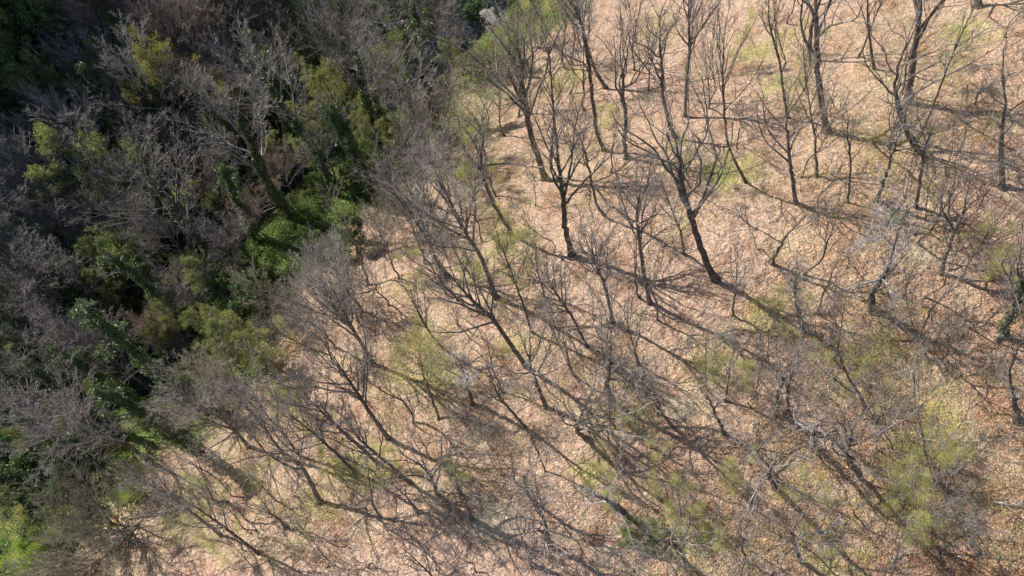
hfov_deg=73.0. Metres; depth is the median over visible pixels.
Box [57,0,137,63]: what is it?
bare tree
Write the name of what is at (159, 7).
bare tree
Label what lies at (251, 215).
bare tree
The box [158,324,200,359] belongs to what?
shrub
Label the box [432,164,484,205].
budding tree
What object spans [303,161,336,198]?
bush
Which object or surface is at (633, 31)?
sapling
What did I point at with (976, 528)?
sapling
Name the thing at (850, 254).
sapling
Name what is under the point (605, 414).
bare tree
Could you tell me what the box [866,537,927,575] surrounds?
bare tree
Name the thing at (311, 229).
bush
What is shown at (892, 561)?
fallen branch
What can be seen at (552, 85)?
bare tree
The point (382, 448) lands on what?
budding tree
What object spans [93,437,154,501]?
shrub
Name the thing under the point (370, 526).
sapling
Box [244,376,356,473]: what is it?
bare tree
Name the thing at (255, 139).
budding tree
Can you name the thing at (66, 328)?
evergreen bush
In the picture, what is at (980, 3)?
bare tree
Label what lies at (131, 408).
ivy covered snag
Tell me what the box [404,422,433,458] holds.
bare tree
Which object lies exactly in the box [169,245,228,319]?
shrub
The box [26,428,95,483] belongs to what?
evergreen bush
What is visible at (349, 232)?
bare tree
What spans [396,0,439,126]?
ivy covered snag
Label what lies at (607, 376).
bare oak
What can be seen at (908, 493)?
bare tree
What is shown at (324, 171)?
ivy clad tree
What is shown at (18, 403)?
budding tree
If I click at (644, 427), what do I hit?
bare tree
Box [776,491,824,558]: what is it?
bare tree
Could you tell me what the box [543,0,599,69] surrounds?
bare tree
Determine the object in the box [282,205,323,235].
bush
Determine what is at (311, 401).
bare tree
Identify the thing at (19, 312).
bare tree
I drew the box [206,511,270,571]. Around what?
sapling
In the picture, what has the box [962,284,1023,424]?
bare tree
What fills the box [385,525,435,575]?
bare tree
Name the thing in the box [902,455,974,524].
sapling
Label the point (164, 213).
budding tree
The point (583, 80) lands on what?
bare tree
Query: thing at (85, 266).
budding tree
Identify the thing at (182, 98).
ivy covered snag
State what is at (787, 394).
bare tree
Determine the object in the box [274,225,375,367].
bare tree
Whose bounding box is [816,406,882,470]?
sapling
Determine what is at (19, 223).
ivy covered snag
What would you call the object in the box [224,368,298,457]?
bare tree
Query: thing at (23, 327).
ivy covered snag
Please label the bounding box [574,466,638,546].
dead tree
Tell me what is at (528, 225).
sapling
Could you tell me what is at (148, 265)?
budding tree
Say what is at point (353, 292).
sapling
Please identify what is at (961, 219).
bare tree
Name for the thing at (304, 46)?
budding tree
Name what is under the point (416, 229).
bare tree
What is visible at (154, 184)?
ivy clad tree
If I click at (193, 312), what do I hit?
budding tree
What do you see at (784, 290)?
budding tree
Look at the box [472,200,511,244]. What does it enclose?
budding tree
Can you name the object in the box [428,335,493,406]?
dead tree
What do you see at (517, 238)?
budding tree
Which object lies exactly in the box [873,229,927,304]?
bare tree
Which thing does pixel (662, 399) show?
sapling
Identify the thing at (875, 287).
dead tree
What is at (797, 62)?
budding tree
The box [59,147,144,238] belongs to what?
ivy covered snag
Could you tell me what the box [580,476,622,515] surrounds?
budding tree
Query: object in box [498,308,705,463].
bare tree
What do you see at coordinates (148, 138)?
bare tree
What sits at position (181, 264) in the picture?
budding tree
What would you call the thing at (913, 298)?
sapling
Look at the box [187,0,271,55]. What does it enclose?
evergreen tree
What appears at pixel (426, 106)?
budding tree
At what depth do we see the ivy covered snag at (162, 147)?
67.81 m
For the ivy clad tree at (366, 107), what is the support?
on the ground at (676, 456)
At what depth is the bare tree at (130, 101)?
67.11 m
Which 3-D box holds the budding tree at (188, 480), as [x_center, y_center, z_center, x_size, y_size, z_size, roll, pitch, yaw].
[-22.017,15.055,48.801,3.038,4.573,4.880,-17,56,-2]
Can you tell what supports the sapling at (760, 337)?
on the ground at (676, 456)
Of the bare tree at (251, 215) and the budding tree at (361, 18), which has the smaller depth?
the bare tree at (251, 215)
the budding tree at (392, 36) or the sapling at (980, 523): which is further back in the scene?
the budding tree at (392, 36)
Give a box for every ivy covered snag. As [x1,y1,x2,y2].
[0,42,115,154]
[0,200,88,283]
[0,248,71,314]
[0,299,97,368]
[1,275,90,341]
[21,32,118,151]
[33,127,99,207]
[44,342,148,412]
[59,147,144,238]
[67,297,178,400]
[73,61,181,193]
[87,377,205,457]
[93,235,199,339]
[112,133,172,218]
[128,19,194,120]
[129,158,185,238]
[137,124,207,212]
[211,158,260,243]
[237,24,282,126]
[239,28,316,175]
[260,0,316,96]
[270,62,331,160]
[320,101,375,200]
[322,99,377,199]
[367,1,411,112]
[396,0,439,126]
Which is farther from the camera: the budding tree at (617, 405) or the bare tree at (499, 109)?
the bare tree at (499, 109)
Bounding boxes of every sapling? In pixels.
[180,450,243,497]
[205,487,255,530]
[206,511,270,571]
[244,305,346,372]
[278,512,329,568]
[283,442,322,498]
[287,549,362,575]
[330,546,378,574]
[332,259,374,330]
[355,516,412,551]
[358,291,407,340]
[378,322,419,365]
[379,515,444,570]
[400,387,422,428]
[434,537,477,575]
[436,304,493,354]
[438,432,455,469]
[438,565,463,575]
[473,161,498,217]
[479,428,511,474]
[488,0,573,94]
[513,204,554,252]
[523,142,544,205]
[524,426,546,471]
[539,56,573,138]
[592,241,614,296]
[594,347,622,410]
[610,0,655,84]
[613,291,648,365]
[621,339,660,415]
[628,252,663,321]
[634,503,664,568]
[635,369,674,405]
[636,1,676,70]
[662,226,685,282]
[696,0,733,103]
[721,541,755,575]
[723,236,755,316]
[727,87,769,148]
[736,205,763,250]
[737,509,777,547]
[747,327,787,403]
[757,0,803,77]
[799,80,855,178]
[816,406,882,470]
[817,156,854,206]
[819,278,855,328]
[828,230,884,267]
[844,342,892,391]
[855,381,919,460]
[855,437,892,487]
[866,298,899,332]
[877,226,949,364]
[880,514,921,566]
[882,384,917,424]
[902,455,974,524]
[914,151,950,236]
[916,0,996,141]
[920,257,981,335]
[934,418,1021,494]
[942,103,983,177]
[942,298,983,372]
[942,502,1017,556]
[946,494,1010,552]
[950,209,1023,271]
[953,65,1000,155]
[963,266,1023,327]
[973,335,1022,405]
[1003,5,1023,37]
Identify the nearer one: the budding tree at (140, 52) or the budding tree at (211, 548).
the budding tree at (211, 548)
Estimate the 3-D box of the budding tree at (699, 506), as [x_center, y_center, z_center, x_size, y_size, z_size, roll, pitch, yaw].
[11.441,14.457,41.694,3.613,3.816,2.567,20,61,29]
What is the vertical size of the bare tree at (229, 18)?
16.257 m
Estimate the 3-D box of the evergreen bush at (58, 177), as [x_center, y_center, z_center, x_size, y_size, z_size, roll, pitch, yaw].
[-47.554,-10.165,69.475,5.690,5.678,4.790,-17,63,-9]
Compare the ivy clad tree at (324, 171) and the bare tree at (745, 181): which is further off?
the ivy clad tree at (324, 171)
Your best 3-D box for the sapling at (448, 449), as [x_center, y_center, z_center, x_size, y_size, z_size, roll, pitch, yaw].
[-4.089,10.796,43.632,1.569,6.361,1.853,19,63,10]
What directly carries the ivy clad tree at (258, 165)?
on the ground at (676, 456)
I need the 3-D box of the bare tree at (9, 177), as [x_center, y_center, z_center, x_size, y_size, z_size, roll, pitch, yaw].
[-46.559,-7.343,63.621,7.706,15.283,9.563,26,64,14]
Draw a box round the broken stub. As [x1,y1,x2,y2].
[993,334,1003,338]
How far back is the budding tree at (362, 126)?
64.75 m
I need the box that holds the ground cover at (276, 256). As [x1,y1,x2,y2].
[0,0,574,575]
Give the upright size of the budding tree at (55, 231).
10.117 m
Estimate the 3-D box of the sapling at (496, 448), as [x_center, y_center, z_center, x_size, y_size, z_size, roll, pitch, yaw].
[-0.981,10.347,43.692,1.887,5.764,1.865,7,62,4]
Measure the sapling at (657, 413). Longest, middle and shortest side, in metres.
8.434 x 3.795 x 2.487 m
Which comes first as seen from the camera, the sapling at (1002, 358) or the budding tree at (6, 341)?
the sapling at (1002, 358)
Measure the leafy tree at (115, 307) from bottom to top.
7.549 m
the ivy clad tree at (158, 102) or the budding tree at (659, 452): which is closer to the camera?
the budding tree at (659, 452)
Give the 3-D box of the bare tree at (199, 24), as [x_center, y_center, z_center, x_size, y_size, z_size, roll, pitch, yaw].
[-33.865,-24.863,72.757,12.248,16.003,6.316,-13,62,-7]
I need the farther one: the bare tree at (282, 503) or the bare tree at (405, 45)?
the bare tree at (405, 45)
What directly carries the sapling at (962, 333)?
on the ground at (676, 456)
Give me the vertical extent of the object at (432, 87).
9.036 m
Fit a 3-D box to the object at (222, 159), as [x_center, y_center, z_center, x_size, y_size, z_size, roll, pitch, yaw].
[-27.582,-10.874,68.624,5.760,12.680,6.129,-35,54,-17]
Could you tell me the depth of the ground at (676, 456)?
48.03 m
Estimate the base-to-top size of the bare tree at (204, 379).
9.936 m
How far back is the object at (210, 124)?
68.37 m
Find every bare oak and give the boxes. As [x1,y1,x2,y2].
[510,43,641,257]
[565,255,708,410]
[595,50,793,283]
[797,0,918,135]
[848,0,1023,160]
[903,0,968,104]
[912,197,1023,338]
[951,11,1023,190]
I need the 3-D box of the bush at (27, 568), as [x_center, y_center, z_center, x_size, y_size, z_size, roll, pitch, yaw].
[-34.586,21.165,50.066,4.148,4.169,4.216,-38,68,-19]
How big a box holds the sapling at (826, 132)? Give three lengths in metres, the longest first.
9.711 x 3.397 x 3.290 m
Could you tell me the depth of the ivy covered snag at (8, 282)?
58.41 m
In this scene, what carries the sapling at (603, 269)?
on the ground at (676, 456)
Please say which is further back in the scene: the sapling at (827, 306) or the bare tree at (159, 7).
the bare tree at (159, 7)
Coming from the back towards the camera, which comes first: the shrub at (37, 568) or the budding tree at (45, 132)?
the budding tree at (45, 132)
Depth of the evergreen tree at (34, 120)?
66.92 m
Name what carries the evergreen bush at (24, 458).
on the ground at (676, 456)
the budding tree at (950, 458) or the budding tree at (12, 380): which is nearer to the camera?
the budding tree at (950, 458)
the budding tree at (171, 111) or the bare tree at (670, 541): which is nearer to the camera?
the bare tree at (670, 541)
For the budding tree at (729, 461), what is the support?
on the ground at (676, 456)
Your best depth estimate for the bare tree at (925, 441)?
39.74 m
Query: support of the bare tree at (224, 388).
on the ground at (676, 456)
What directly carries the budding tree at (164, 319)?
on the ground at (676, 456)
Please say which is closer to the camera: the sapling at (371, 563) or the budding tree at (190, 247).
the sapling at (371, 563)
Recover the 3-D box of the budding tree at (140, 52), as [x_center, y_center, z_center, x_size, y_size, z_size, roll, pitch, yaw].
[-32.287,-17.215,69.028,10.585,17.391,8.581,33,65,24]
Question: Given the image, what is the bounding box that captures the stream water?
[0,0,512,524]
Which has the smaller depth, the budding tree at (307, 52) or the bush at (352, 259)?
the bush at (352, 259)
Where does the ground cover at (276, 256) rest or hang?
on the ground at (676, 456)
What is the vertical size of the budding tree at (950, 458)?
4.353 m
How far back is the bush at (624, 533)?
42.56 m
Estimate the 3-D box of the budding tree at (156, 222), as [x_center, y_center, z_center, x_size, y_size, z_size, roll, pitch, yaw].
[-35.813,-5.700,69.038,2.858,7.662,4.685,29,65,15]
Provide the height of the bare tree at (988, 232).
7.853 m
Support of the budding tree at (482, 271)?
on the ground at (676, 456)
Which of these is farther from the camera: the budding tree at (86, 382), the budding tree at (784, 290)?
the budding tree at (86, 382)
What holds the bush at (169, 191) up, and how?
on the ground at (676, 456)
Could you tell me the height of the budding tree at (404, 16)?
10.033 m
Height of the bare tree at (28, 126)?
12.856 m
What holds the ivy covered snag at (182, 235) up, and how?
on the ground at (676, 456)
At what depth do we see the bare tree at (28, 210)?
59.06 m
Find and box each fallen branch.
[891,551,913,562]
[993,500,1022,511]
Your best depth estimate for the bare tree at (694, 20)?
56.65 m
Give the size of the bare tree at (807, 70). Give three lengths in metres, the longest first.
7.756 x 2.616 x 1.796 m
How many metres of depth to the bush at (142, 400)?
58.38 m
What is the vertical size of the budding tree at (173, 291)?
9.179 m
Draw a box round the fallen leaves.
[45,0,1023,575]
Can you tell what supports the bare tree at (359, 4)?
on the ground at (676, 456)
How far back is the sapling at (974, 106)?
45.66 m
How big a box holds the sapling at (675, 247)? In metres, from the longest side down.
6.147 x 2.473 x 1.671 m
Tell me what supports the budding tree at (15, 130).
on the ground at (676, 456)
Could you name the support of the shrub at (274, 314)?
on the ground at (676, 456)
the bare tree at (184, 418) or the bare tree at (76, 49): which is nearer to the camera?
the bare tree at (184, 418)
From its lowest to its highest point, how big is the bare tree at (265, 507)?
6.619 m
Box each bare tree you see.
[0,2,45,79]
[0,99,73,200]
[0,116,36,214]
[0,127,101,231]
[0,143,74,258]
[0,174,110,279]
[0,206,93,345]
[0,212,35,264]
[0,282,92,352]
[0,351,149,486]
[0,438,114,525]
[4,91,93,163]
[7,80,115,179]
[7,298,141,381]
[11,520,142,575]
[27,0,154,112]
[32,40,117,133]
[33,0,151,122]
[34,180,149,293]
[34,471,174,575]
[52,126,173,267]
[55,0,138,63]
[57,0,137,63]
[61,64,159,180]
[63,307,153,406]
[90,45,190,161]
[107,102,210,219]
[107,449,222,537]
[112,0,226,115]
[113,185,228,294]
[117,0,242,94]
[119,295,185,354]
[123,0,248,154]
[135,390,232,432]
[139,337,269,481]
[145,465,259,555]
[147,104,225,193]
[148,257,213,310]
[156,323,281,426]
[160,0,292,109]
[160,437,228,509]
[160,556,199,575]
[171,19,270,132]
[171,48,268,162]
[171,136,247,239]
[191,29,294,144]
[196,0,306,110]
[197,216,242,277]
[201,359,289,461]
[204,356,263,419]
[205,378,340,504]
[223,452,284,506]
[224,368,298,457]
[225,190,266,236]
[229,173,286,223]
[232,484,311,533]
[237,17,304,114]
[239,0,302,52]
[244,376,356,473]
[253,136,308,201]
[256,336,308,403]
[260,283,336,348]
[265,292,390,440]
[271,0,407,122]
[273,353,379,465]
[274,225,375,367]
[277,250,332,294]
[289,303,345,375]
[293,224,378,316]
[303,389,412,484]
[303,436,372,471]
[317,173,372,286]
[324,96,484,278]
[331,437,385,518]
[339,253,389,305]
[344,357,414,424]
[350,0,426,101]
[351,122,498,300]
[352,200,404,279]
[362,399,507,509]
[372,465,419,515]
[373,0,405,31]
[373,166,415,239]
[379,48,442,193]
[383,166,441,263]
[385,266,444,350]
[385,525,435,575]
[386,114,431,207]
[390,0,461,67]
[397,213,528,368]
[403,138,444,226]
[404,0,606,181]
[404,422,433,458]
[411,91,462,219]
[414,28,470,132]
[415,230,458,301]
[419,63,478,162]
[429,3,472,75]
[430,441,496,520]
[439,174,485,242]
[440,289,471,339]
[450,124,501,196]
[469,343,526,428]
[470,48,521,136]
[473,415,565,515]
[479,328,502,393]
[487,272,583,445]
[489,8,544,117]
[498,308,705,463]
[500,501,560,569]
[501,240,589,348]
[505,453,590,575]
[516,495,542,533]
[524,20,571,176]
[524,223,545,298]
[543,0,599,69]
[544,0,624,152]
[546,313,578,377]
[549,105,609,216]
[558,2,609,111]
[559,1,583,63]
[561,0,607,89]
[563,198,627,324]
[579,370,625,436]
[581,0,690,160]
[590,130,692,305]
[593,102,627,172]
[604,473,739,575]
[611,0,700,138]
[613,227,651,298]
[615,0,645,70]
[629,358,674,428]
[631,402,665,449]
[635,2,676,91]
[644,156,722,254]
[660,0,723,117]
[679,304,779,436]
[685,0,722,74]
[686,31,718,109]
[692,0,780,183]
[709,413,842,542]
[710,323,748,402]
[726,149,852,278]
[726,496,781,563]
[728,469,876,575]
[737,401,790,459]
[738,53,854,205]
[746,292,859,427]
[747,335,839,419]
[774,249,818,334]
[775,442,806,485]
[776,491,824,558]
[784,348,973,490]
[785,0,795,23]
[785,9,872,177]
[788,263,923,423]
[790,402,831,451]
[791,32,825,109]
[802,0,855,60]
[802,173,867,275]
[815,238,857,315]
[824,291,865,359]
[834,99,866,203]
[839,478,882,516]
[855,0,879,70]
[856,0,884,58]
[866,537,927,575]
[868,86,974,203]
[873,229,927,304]
[875,284,996,502]
[881,362,984,554]
[886,445,1004,562]
[886,467,925,517]
[887,77,927,149]
[887,137,936,221]
[898,94,968,208]
[899,0,963,94]
[910,124,1023,275]
[916,127,1005,244]
[923,230,978,298]
[925,300,990,362]
[930,502,973,537]
[960,176,1023,279]
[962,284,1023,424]
[972,0,983,9]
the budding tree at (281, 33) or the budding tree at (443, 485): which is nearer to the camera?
the budding tree at (443, 485)
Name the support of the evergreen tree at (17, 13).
on the ground at (676, 456)
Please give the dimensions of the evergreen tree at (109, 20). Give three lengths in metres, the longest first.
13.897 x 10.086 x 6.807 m
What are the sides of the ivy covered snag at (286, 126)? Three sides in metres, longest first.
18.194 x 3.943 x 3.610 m
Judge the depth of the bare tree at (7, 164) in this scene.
59.91 m
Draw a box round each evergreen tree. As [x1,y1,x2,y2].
[0,0,101,75]
[0,0,105,76]
[0,1,65,35]
[0,56,61,135]
[0,56,88,124]
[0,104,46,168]
[7,6,61,54]
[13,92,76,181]
[30,9,86,63]
[37,55,102,134]
[49,70,106,129]
[58,19,116,74]
[68,54,138,145]
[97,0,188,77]
[98,12,171,129]
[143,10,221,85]
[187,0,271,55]
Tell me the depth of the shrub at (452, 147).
62.68 m
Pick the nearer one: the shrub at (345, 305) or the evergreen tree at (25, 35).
the shrub at (345, 305)
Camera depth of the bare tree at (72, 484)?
47.10 m
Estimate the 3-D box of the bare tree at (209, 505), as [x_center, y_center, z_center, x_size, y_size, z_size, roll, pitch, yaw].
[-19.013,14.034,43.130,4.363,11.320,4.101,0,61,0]
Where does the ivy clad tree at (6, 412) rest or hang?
on the ground at (676, 456)
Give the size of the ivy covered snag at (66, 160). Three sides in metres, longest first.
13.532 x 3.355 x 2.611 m
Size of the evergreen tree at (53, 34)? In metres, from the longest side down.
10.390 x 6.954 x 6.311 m
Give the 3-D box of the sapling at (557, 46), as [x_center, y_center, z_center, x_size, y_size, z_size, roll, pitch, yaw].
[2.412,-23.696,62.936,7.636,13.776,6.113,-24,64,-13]
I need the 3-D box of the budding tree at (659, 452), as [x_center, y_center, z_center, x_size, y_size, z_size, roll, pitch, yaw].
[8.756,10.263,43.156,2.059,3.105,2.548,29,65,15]
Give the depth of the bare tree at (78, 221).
61.44 m
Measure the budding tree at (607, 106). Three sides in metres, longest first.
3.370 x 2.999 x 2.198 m
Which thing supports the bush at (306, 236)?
on the ground at (676, 456)
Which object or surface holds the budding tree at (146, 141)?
on the ground at (676, 456)
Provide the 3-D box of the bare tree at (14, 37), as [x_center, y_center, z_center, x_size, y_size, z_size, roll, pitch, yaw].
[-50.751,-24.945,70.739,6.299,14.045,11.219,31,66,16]
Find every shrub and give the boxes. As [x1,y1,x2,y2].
[1,540,110,575]
[23,488,109,574]
[32,377,120,458]
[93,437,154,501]
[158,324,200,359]
[165,340,231,417]
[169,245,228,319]
[214,266,278,315]
[224,257,309,316]
[239,279,317,375]
[318,285,367,323]
[323,265,385,314]
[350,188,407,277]
[354,163,405,224]
[391,181,442,228]
[396,83,476,143]
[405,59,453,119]
[406,203,463,255]
[430,105,476,184]
[448,22,541,92]
[480,8,508,35]
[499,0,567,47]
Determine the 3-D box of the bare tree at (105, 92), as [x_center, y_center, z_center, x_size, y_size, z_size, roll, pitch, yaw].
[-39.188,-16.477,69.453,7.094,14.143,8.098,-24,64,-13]
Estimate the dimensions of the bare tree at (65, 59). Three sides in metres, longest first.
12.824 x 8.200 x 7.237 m
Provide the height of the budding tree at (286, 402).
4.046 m
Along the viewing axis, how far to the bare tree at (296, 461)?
40.92 m
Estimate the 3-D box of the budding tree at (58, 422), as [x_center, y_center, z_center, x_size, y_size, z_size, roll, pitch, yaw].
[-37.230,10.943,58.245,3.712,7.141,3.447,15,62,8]
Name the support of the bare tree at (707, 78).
on the ground at (676, 456)
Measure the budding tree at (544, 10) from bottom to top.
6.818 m
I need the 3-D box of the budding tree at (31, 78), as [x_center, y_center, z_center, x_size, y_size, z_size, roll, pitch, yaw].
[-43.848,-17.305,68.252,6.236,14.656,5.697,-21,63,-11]
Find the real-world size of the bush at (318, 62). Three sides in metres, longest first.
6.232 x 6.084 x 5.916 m
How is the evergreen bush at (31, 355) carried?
on the ground at (676, 456)
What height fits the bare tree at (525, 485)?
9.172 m
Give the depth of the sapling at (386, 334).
47.69 m
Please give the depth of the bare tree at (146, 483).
42.76 m
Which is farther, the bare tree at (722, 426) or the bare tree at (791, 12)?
the bare tree at (791, 12)
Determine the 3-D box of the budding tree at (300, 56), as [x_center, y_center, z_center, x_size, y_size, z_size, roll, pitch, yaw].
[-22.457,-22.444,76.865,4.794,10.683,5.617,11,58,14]
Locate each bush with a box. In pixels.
[0,248,49,301]
[0,298,47,339]
[0,436,43,519]
[0,528,52,575]
[1,440,67,502]
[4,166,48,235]
[4,233,66,284]
[5,550,63,575]
[12,169,67,203]
[15,327,70,367]
[19,507,83,559]
[25,459,98,516]
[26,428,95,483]
[47,363,80,395]
[53,304,87,341]
[72,176,154,218]
[82,352,167,398]
[93,279,142,315]
[112,480,148,503]
[118,397,154,421]
[129,177,174,218]
[166,125,214,162]
[189,368,228,389]
[198,105,251,149]
[203,268,241,300]
[204,340,236,366]
[206,297,250,335]
[213,238,259,284]
[227,267,269,314]
[237,271,289,331]
[239,278,286,312]
[242,260,274,277]
[246,99,286,127]
[269,279,285,308]
[271,167,300,197]
[274,189,319,233]
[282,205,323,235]
[296,228,325,266]
[297,214,341,248]
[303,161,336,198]
[309,238,353,277]
[310,40,352,68]
[331,168,360,204]
[335,143,385,180]
[336,214,368,254]
[340,148,376,189]
[362,154,387,178]
[392,135,427,171]
[397,9,430,37]
[459,0,499,35]
[462,53,495,87]
[477,25,523,70]
[614,513,654,554]
[643,509,684,547]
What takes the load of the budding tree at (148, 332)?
on the ground at (676, 456)
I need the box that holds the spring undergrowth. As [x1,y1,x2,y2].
[94,0,1023,575]
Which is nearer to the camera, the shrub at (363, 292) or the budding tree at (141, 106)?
the shrub at (363, 292)
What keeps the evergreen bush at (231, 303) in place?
on the ground at (676, 456)
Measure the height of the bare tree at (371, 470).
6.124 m
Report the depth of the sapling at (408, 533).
42.26 m
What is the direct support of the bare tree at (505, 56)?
on the ground at (676, 456)
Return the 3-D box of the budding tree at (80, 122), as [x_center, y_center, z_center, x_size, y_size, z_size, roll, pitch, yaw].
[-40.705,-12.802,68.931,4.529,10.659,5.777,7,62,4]
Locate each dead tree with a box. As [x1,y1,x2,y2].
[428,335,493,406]
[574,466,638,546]
[811,161,941,314]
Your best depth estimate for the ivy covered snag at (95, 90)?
64.00 m
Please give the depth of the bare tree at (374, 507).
42.34 m
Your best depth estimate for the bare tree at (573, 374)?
43.20 m
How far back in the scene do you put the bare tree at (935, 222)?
42.26 m
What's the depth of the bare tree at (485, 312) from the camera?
38.32 m
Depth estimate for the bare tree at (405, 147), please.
55.81 m
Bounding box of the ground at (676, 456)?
[0,0,1023,575]
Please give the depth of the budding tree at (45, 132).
59.86 m
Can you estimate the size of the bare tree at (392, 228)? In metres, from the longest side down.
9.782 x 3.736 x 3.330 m
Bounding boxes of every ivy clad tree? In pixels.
[0,111,87,222]
[0,218,119,350]
[0,311,118,430]
[0,351,81,463]
[22,84,170,197]
[40,111,173,254]
[64,126,225,274]
[80,11,216,181]
[149,56,299,230]
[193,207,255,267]
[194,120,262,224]
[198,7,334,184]
[278,121,336,195]
[291,90,348,160]
[293,0,428,151]
[328,19,407,138]
[349,30,441,159]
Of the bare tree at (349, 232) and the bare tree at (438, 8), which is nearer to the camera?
the bare tree at (349, 232)
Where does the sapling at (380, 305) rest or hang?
on the ground at (676, 456)
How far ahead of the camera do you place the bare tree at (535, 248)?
45.84 m
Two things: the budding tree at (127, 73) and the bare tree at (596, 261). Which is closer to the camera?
the bare tree at (596, 261)
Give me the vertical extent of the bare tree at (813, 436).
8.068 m
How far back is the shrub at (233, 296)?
59.89 m
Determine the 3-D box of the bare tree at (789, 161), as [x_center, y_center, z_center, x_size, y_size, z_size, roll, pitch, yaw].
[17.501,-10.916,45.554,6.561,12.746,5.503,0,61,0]
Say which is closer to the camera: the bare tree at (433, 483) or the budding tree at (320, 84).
the bare tree at (433, 483)
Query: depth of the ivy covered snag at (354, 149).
60.92 m
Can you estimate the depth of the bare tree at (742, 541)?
38.26 m
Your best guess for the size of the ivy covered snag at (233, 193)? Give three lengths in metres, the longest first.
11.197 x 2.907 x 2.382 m
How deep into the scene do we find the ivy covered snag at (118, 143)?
63.78 m
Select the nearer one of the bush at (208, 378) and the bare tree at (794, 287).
the bare tree at (794, 287)
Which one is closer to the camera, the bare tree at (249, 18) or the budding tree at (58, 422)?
the budding tree at (58, 422)
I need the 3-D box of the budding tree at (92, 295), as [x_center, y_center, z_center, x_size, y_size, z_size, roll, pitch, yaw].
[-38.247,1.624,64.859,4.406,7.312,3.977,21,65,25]
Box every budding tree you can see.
[0,7,40,73]
[0,48,91,130]
[0,103,54,173]
[0,165,21,226]
[0,180,56,246]
[0,309,40,361]
[0,328,43,396]
[0,341,53,394]
[0,356,41,413]
[0,383,42,412]
[0,485,24,518]
[0,502,56,567]
[1,421,49,464]
[3,105,46,163]
[9,248,85,310]
[12,118,152,232]
[14,0,124,38]
[19,359,78,397]
[23,193,78,237]
[36,326,101,381]
[36,396,108,440]
[58,59,121,117]
[60,205,101,248]
[60,219,172,322]
[63,110,117,168]
[66,221,126,279]
[77,367,117,404]
[79,263,147,316]
[79,278,132,322]
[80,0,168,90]
[80,106,122,150]
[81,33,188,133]
[81,282,121,320]
[84,43,122,88]
[93,176,183,263]
[94,228,166,280]
[102,109,178,187]
[102,225,184,295]
[106,86,174,174]
[113,116,179,195]
[115,22,235,171]
[120,66,193,119]
[128,210,167,241]
[135,316,183,361]
[143,295,190,350]
[152,272,213,324]
[154,92,196,139]
[161,179,239,251]
[164,149,209,192]
[168,246,215,292]
[176,466,219,539]
[179,251,222,293]
[179,301,246,387]
[181,237,216,271]
[184,0,241,71]
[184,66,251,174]
[191,513,251,568]
[205,309,280,370]
[206,40,244,89]
[212,69,256,141]
[222,178,261,225]
[241,21,275,61]
[243,340,301,394]
[248,12,282,50]
[248,313,307,351]
[254,129,309,185]
[265,42,323,103]
[267,381,317,430]
[281,0,333,64]
[281,47,322,121]
[285,99,335,181]
[291,32,331,81]
[296,401,343,445]
[299,55,356,131]
[301,0,374,69]
[312,76,358,119]
[316,440,355,478]
[318,4,363,47]
[320,0,371,58]
[327,0,388,67]
[347,78,389,136]
[347,105,387,158]
[360,44,408,103]
[362,26,423,123]
[367,441,402,488]
[374,116,402,164]
[376,326,458,420]
[387,105,423,141]
[392,0,421,50]
[392,245,429,291]
[395,309,452,389]
[399,75,450,133]
[426,115,489,171]
[429,56,583,237]
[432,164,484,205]
[433,36,472,88]
[439,460,471,499]
[454,257,484,291]
[465,158,508,209]
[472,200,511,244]
[474,203,544,333]
[497,266,542,317]
[502,226,545,279]
[510,0,571,60]
[544,70,585,109]
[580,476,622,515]
[587,438,619,483]
[594,102,614,133]
[611,401,650,435]
[635,467,697,515]
[643,436,673,472]
[651,129,697,179]
[671,498,727,552]
[695,348,742,380]
[703,354,759,393]
[715,443,760,496]
[719,151,756,195]
[724,7,771,78]
[744,285,815,341]
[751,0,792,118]
[767,15,831,69]
[770,462,836,506]
[773,58,809,111]
[788,516,839,559]
[798,333,840,398]
[832,339,875,401]
[873,469,949,551]
[881,467,933,535]
[884,423,980,482]
[887,440,958,502]
[931,22,984,89]
[958,208,1022,280]
[979,241,1017,286]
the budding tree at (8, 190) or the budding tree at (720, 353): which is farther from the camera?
the budding tree at (8, 190)
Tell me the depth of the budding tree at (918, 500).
40.75 m
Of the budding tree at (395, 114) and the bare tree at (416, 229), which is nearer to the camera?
the bare tree at (416, 229)
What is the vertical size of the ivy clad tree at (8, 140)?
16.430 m
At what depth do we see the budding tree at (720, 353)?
43.85 m
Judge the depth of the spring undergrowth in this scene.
47.68 m
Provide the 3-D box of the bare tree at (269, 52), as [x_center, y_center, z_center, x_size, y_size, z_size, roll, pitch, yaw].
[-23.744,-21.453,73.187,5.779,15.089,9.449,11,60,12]
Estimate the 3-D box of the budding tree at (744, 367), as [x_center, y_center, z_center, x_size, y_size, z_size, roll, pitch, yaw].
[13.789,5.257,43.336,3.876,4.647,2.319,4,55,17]
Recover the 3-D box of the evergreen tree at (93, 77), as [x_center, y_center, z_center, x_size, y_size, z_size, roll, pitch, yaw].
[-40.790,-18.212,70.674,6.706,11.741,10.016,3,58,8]
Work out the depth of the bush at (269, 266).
62.98 m
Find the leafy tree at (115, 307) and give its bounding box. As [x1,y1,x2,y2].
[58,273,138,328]
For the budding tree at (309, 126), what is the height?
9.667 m
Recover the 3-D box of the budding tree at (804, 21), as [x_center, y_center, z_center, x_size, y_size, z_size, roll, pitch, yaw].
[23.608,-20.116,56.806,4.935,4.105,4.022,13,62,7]
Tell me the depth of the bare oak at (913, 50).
46.68 m
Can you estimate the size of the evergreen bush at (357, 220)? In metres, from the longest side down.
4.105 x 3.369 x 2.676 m
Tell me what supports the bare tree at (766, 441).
on the ground at (676, 456)

